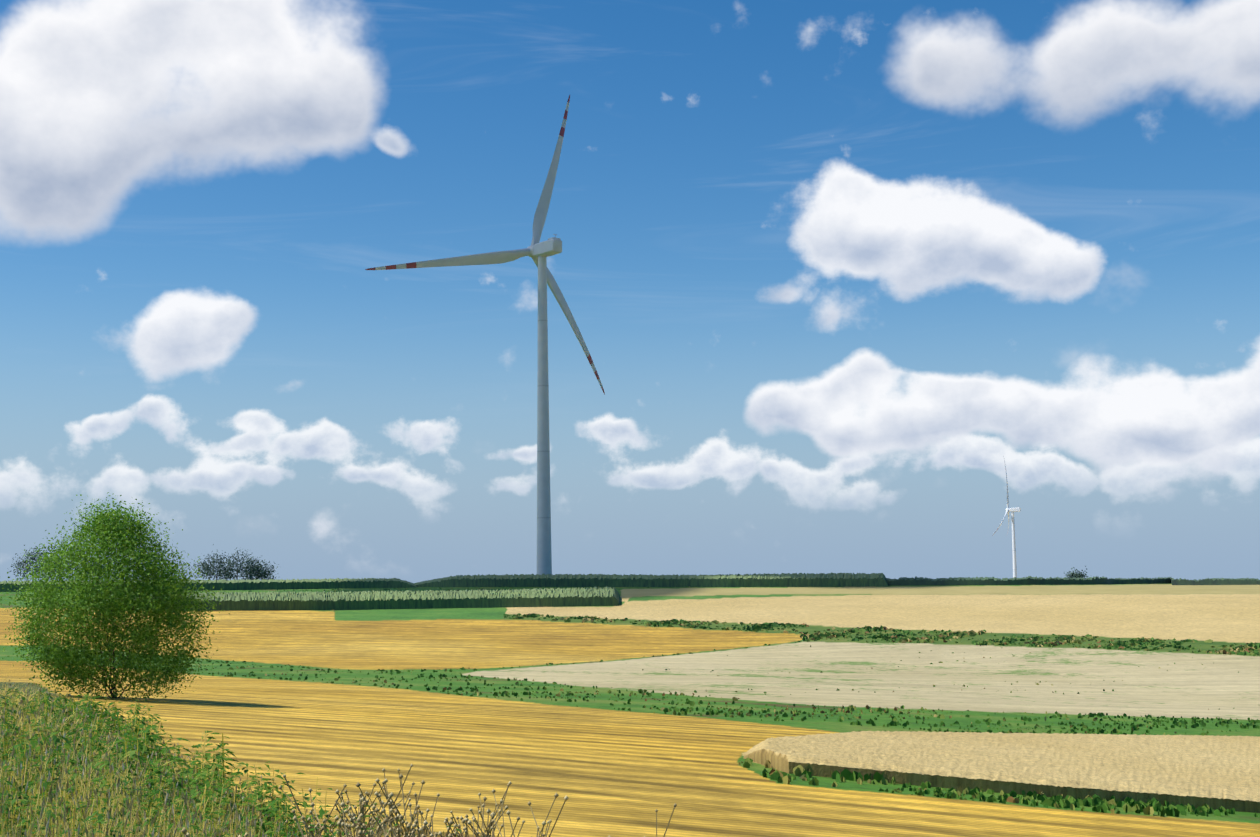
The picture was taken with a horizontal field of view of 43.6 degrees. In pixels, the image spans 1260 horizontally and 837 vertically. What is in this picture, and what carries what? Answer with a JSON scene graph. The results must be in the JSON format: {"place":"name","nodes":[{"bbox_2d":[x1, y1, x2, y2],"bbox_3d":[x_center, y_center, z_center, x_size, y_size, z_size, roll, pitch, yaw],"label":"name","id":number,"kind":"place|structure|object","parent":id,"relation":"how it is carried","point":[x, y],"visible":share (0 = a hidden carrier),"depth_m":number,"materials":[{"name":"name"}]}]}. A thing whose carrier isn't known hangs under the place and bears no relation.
{"place":"outdoors","nodes":[
{"label":"outdoors","id":0,"kind":"place"},
{"bbox_2d":[0,578,416,591],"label":"distant tree line","id":1,"kind":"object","parent":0,"point":[272,584],"depth_m":441.55,"materials":[{"name":"green plant"}]},
{"bbox_2d":[0,584,1259,836],"bbox_3d":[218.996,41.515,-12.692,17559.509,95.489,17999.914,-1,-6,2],"label":"ground","id":2,"kind":"structure","parent":0,"point":[602,764],"depth_m":146.06,"materials":[{"name":"yellow plant"}]},
{"bbox_2d":[7,545,58,580],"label":"tree","id":3,"kind":"object","parent":2,"relation":"on","point":[32,558],"depth_m":497.39,"materials":[{"name":"green plant"}]},
{"bbox_2d":[31,541,74,579],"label":"tree","id":4,"kind":"object","parent":2,"relation":"on","point":[53,554],"depth_m":503.02,"materials":[{"name":"green plant"}]},
{"bbox_2d":[80,559,105,579],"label":"tree","id":5,"kind":"object","parent":2,"relation":"on","point":[92,572],"visible":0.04,"depth_m":526.46,"materials":[{"name":"green plant"}]},
{"bbox_2d":[0,492,229,700],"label":"tree","id":6,"kind":"object","parent":2,"relation":"on","point":[111,533],"depth_m":78.06,"materials":[{"name":"green plant"}]},
{"bbox_2d":[0,677,302,836],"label":"verge grass","id":7,"kind":"structure","parent":2,"relation":"on","point":[64,775],"depth_m":21.72,"materials":[{"name":"green plant"}]},
{"bbox_2d":[0,684,335,836],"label":"verge seed stems","id":8,"kind":"object","parent":2,"relation":"on","point":[89,785],"visible":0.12,"depth_m":19.39,"materials":[{"name":"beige plant"}]},
{"bbox_2d":[0,679,351,836],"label":"verge seed heads","id":9,"kind":"object","parent":2,"relation":"on","point":[218,832],"visible":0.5,"depth_m":17.94,"materials":[{"name":"plant"}]},
{"bbox_2d":[191,544,238,580],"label":"tree","id":10,"kind":"object","parent":2,"relation":"on","point":[205,568],"depth_m":498.85,"materials":[{"name":"plant"}]},
{"bbox_2d":[0,688,460,836],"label":"verge weed","id":11,"kind":"object","parent":2,"relation":"on","point":[205,774],"depth_m":22.70,"materials":[{"name":"green plant"}]},
{"bbox_2d":[217,548,264,579],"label":"tree","id":12,"kind":"object","parent":2,"relation":"on","point":[241,566],"depth_m":505.84,"materials":[{"name":"plant"}]},
{"bbox_2d":[241,559,278,579],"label":"tree","id":13,"kind":"object","parent":2,"relation":"on","point":[262,573],"depth_m":512.30,"materials":[{"name":"green plant"}]},
{"bbox_2d":[117,587,619,610],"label":"maize","id":14,"kind":"object","parent":2,"relation":"on","point":[431,599],"visible":0.83,"depth_m":378.19,"materials":[{"name":"green plant"}]},
{"bbox_2d":[181,764,676,836],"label":"dry weeds","id":15,"kind":"object","parent":2,"relation":"on","point":[346,830],"visible":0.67,"depth_m":15.09,"materials":[{"name":"grey plant"}]},
{"bbox_2d":[365,95,604,574],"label":"wind turbine","id":16,"kind":"object","parent":2,"relation":"on","point":[537,252],"visible":0.96,"depth_m":501.27,"materials":[{"name":"grey paint"}]},
{"bbox_2d":[27,585,1259,816],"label":"weed tufts","id":17,"kind":"object","parent":2,"relation":"on","point":[1071,803],"visible":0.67,"depth_m":124.64,"materials":[{"name":"green plant"}]},
{"bbox_2d":[743,731,1259,812],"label":"wheat field","id":18,"kind":"structure","parent":2,"relation":"on","point":[1214,772],"depth_m":66.51,"materials":[{"name":"beige plant"}]},
{"bbox_2d":[992,460,1020,577],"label":"wind turbine","id":19,"kind":"object","parent":2,"relation":"on","point":[1013,510],"visible":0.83,"depth_m":1713.57,"materials":[{"name":"paint"}]},
{"bbox_2d":[886,576,1259,585],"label":"distant tree line","id":20,"kind":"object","parent":2,"relation":"on","point":[916,581],"depth_m":443.45,"materials":[{"name":"green plant"}]},
{"bbox_2d":[1064,566,1090,578],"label":"tree","id":21,"kind":"object","parent":2,"relation":"on","point":[1071,575],"visible":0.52,"depth_m":495.99,"materials":[{"name":"green plant"}]},
{"bbox_2d":[0,0,1259,582],"label":"sky","id":22,"kind":"structure","parent":0,"point":[823,269],"materials":[{"name":"blue"}]},
{"bbox_2d":[413,572,887,586],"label":"distant tree line","id":23,"kind":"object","parent":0,"point":[831,579],"depth_m":442.56,"materials":[{"name":"green plant"}]}
]}

